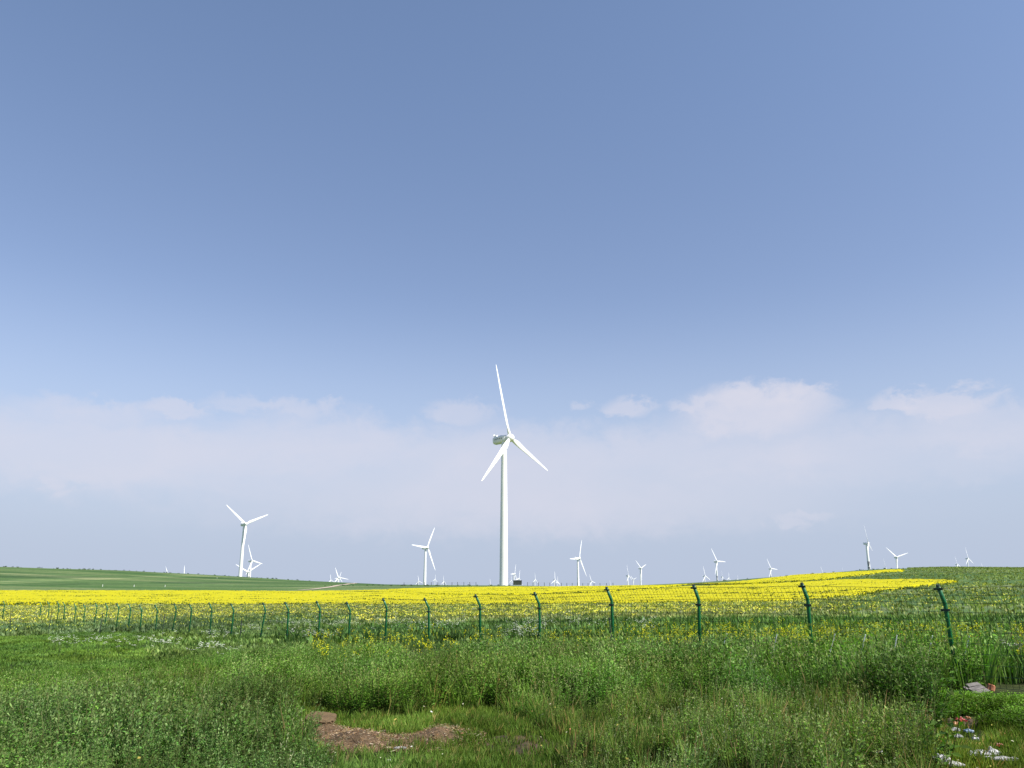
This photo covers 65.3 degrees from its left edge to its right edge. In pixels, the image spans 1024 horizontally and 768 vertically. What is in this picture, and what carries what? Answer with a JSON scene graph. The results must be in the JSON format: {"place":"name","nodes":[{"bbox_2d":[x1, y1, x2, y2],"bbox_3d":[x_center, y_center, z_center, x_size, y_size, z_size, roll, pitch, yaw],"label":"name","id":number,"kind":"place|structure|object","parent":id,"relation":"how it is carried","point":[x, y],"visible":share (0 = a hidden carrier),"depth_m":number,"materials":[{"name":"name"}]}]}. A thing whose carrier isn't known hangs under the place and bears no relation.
{"place":"outdoors","nodes":[
{"label":"outdoors","id":0,"kind":"place"},
{"bbox_2d":[301,583,354,589],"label":"track","id":1,"kind":"structure","parent":0,"point":[329,586],"depth_m":375.40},
{"bbox_2d":[0,578,957,604],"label":"rapeseed field","id":2,"kind":"structure","parent":0,"point":[31,595],"depth_m":166.98,"materials":[{"name":"yellow plant"}]},
{"bbox_2d":[0,567,1023,767],"bbox_3d":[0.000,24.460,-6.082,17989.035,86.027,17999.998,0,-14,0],"label":"ground","id":3,"kind":"structure","parent":0,"point":[17,578],"depth_m":356.10,"materials":[{"name":"green plant"}]},
{"bbox_2d":[228,506,266,576],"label":"wind turbine","id":4,"kind":"object","parent":3,"relation":"on","point":[244,524],"visible":0.96,"depth_m":1094.27,"materials":[{"name":"white paint"}]},
{"bbox_2d":[246,545,261,576],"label":"wind turbine","id":5,"kind":"object","parent":3,"relation":"on","point":[250,561],"visible":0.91,"depth_m":1837.12,"materials":[{"name":"white paint"}]},
{"bbox_2d":[49,615,655,658],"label":"white wildflowers","id":6,"kind":"object","parent":3,"relation":"on","point":[199,646],"visible":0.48,"depth_m":37.06,"materials":[{"name":"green plant"}]},
{"bbox_2d":[278,724,464,753],"bbox_3d":[-1.786,4.647,10.468,3.000,0.318,1.760,0,-14,0],"label":"dirt heap","id":7,"kind":"object","parent":3,"relation":"on","point":[348,737],"visible":0.27,"depth_m":10.18,"materials":[{"name":"soil"}]},
{"bbox_2d":[303,711,336,724],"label":"earth slab","id":8,"kind":"structure","parent":7,"relation":"on","point":[327,717],"depth_m":10.82,"materials":[{"name":"beige soil"}]},
{"bbox_2d":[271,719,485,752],"bbox_3d":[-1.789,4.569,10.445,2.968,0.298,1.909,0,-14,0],"label":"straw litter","id":9,"kind":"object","parent":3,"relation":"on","point":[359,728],"visible":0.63,"depth_m":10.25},
{"bbox_2d":[414,528,434,584],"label":"wind turbine","id":10,"kind":"object","parent":3,"relation":"on","point":[426,549],"visible":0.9,"depth_m":1281.22,"materials":[{"name":"white paint"}]},
{"bbox_2d":[0,613,1023,767],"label":"weeds","id":11,"kind":"object","parent":3,"relation":"on","point":[233,708],"visible":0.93,"depth_m":11.99,"materials":[{"name":"green plant"}]},
{"bbox_2d":[0,566,1023,683],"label":"meadow grass","id":12,"kind":"structure","parent":3,"relation":"on","point":[38,632],"depth_m":44.80,"materials":[{"name":"green plant"}]},
{"bbox_2d":[0,581,1023,630],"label":"sparse flowers","id":13,"kind":"object","parent":3,"relation":"on","point":[675,606],"visible":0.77,"depth_m":83.98,"materials":[{"name":"yellow plant"}]},
{"bbox_2d":[2,582,1023,689],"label":"wire fence","id":14,"kind":"object","parent":3,"relation":"on","point":[939,589],"visible":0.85,"depth_m":22.35,"materials":[{"name":"green metal"}]},
{"bbox_2d":[482,366,547,584],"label":"wind turbine","id":15,"kind":"object","parent":3,"relation":"on","point":[503,440],"visible":0.98,"depth_m":412.58,"materials":[{"name":"white paint"}]},
{"bbox_2d":[417,582,612,585],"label":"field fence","id":16,"kind":"object","parent":3,"relation":"on","point":[527,583],"visible":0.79,"depth_m":391.91,"materials":[{"name":"green metal"}]},
{"bbox_2d":[513,580,521,585],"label":"transformer cabinet","id":17,"kind":"object","parent":3,"relation":"on","point":[517,582],"visible":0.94,"depth_m":406.95,"materials":[{"name":"metal"}]},
{"bbox_2d":[468,735,573,754],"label":"bare soil","id":18,"kind":"structure","parent":3,"relation":"on","point":[519,746],"depth_m":10.04,"materials":[{"name":"brown soil"}]},
{"bbox_2d":[137,703,1012,766],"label":"dry leaves","id":19,"kind":"object","parent":3,"relation":"on","point":[619,752],"visible":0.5,"depth_m":9.02,"materials":[{"name":"plant"}]},
{"bbox_2d":[571,541,585,585],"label":"wind turbine","id":20,"kind":"object","parent":3,"relation":"on","point":[577,558],"visible":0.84,"depth_m":1517.74,"materials":[{"name":"white paint"}]},
{"bbox_2d":[636,561,644,584],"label":"wind turbine","id":21,"kind":"object","parent":3,"relation":"on","point":[640,568],"visible":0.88,"depth_m":2656.67,"materials":[{"name":"white paint"}]},
{"bbox_2d":[308,616,1023,676],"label":"yellow wildflowers","id":22,"kind":"object","parent":3,"relation":"on","point":[475,634],"visible":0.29,"depth_m":26.19,"materials":[{"name":"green plant"}]},
{"bbox_2d":[713,553,724,580],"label":"wind turbine","id":23,"kind":"object","parent":3,"relation":"on","point":[716,562],"visible":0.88,"depth_m":2124.09,"materials":[{"name":"white paint"}]},
{"bbox_2d":[863,531,870,569],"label":"wind turbine","id":24,"kind":"object","parent":3,"relation":"on","point":[867,554],"visible":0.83,"depth_m":1720.62,"materials":[{"name":"white paint"}]},
{"bbox_2d":[887,548,906,568],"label":"wind turbine","id":25,"kind":"object","parent":3,"relation":"on","point":[896,557],"visible":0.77,"depth_m":2202.64,"materials":[{"name":"white paint"}]},
{"bbox_2d":[937,753,950,761],"bbox_3d":[4.619,4.028,8.609,0.185,0.074,0.157,-11,-18,37],"label":"crumpled paper","id":26,"kind":"object","parent":3,"relation":"on","point":[941,755],"visible":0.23,"depth_m":8.58,"materials":[{"name":"white paper"}]},
{"bbox_2d":[949,761,964,765],"bbox_3d":[4.676,3.999,8.427,0.184,0.048,0.105,3,-14,-11],"label":"crumpled paper","id":27,"kind":"object","parent":3,"relation":"on","point":[956,763],"visible":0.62,"depth_m":8.40,"materials":[{"name":"white paper"}]},
{"bbox_2d":[942,718,979,726],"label":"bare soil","id":28,"kind":"structure","parent":3,"relation":"on","point":[970,721],"depth_m":10.95,"materials":[{"name":"brown soil"}]},
{"bbox_2d":[954,716,967,721],"bbox_3d":[6.105,4.563,10.890,0.151,0.063,0.151,8,-16,-28],"label":"wrapper","id":29,"kind":"object","parent":28,"relation":"on","point":[961,718],"visible":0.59,"depth_m":10.85,"materials":[{"name":"red plastic"}]},
{"bbox_2d":[963,728,973,732],"bbox_3d":[5.907,4.476,10.323,0.125,0.045,0.086,-4,-15,17],"label":"wrapper","id":30,"kind":"object","parent":3,"relation":"on","point":[968,730],"visible":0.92,"depth_m":10.31,"materials":[{"name":"plastic"}]},
{"bbox_2d":[980,746,999,755],"bbox_3d":[5.357,4.101,8.939,0.195,0.082,0.182,-4,-15,17],"label":"plastic bag","id":31,"kind":"object","parent":3,"relation":"on","point":[991,748],"visible":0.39,"depth_m":8.91,"materials":[{"name":"white plastic"}]},
{"bbox_2d":[986,756,1018,759],"bbox_3d":[5.255,4.002,8.548,0.363,0.037,0.070,-3,-14,11],"label":"plastic sheet","id":32,"kind":"object","parent":3,"relation":"on","point":[997,757],"visible":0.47,"depth_m":8.53,"materials":[{"name":"plastic"}]},
{"bbox_2d":[0,0,1023,585],"label":"sky","id":33,"kind":"structure","parent":0,"point":[744,279],"materials":[{"name":"blue"}]},
{"bbox_2d":[386,569,904,594],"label":"rapeseed field","id":34,"kind":"structure","parent":0,"point":[440,590],"depth_m":252.82,"materials":[{"name":"yellow plant"}]},
{"bbox_2d":[296,687,1023,767],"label":"grass","id":35,"kind":"structure","parent":0,"point":[1005,719],"depth_m":10.08,"materials":[{"name":"green plant"}]},
{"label":"bare soil","id":36,"kind":"structure","parent":0,"visible":0},
{"bbox_2d":[963,682,989,692],"bbox_3d":[8.054,5.298,13.876,0.372,0.048,0.290,-3,10,-18],"label":"weathered board","id":37,"kind":"object","parent":36,"relation":"on","point":[976,686],"visible":0.69,"depth_m":13.88,"materials":[{"name":"grey wood"}]},
{"bbox_2d":[986,684,994,690],"bbox_3d":[8.463,5.361,14.105,0.181,0.108,0.118,28,-12,-39],"label":"broken brick","id":38,"kind":"object","parent":36,"relation":"on","point":[991,687],"visible":0.85,"depth_m":14.05,"materials":[{"name":"orange brick"}]}
]}

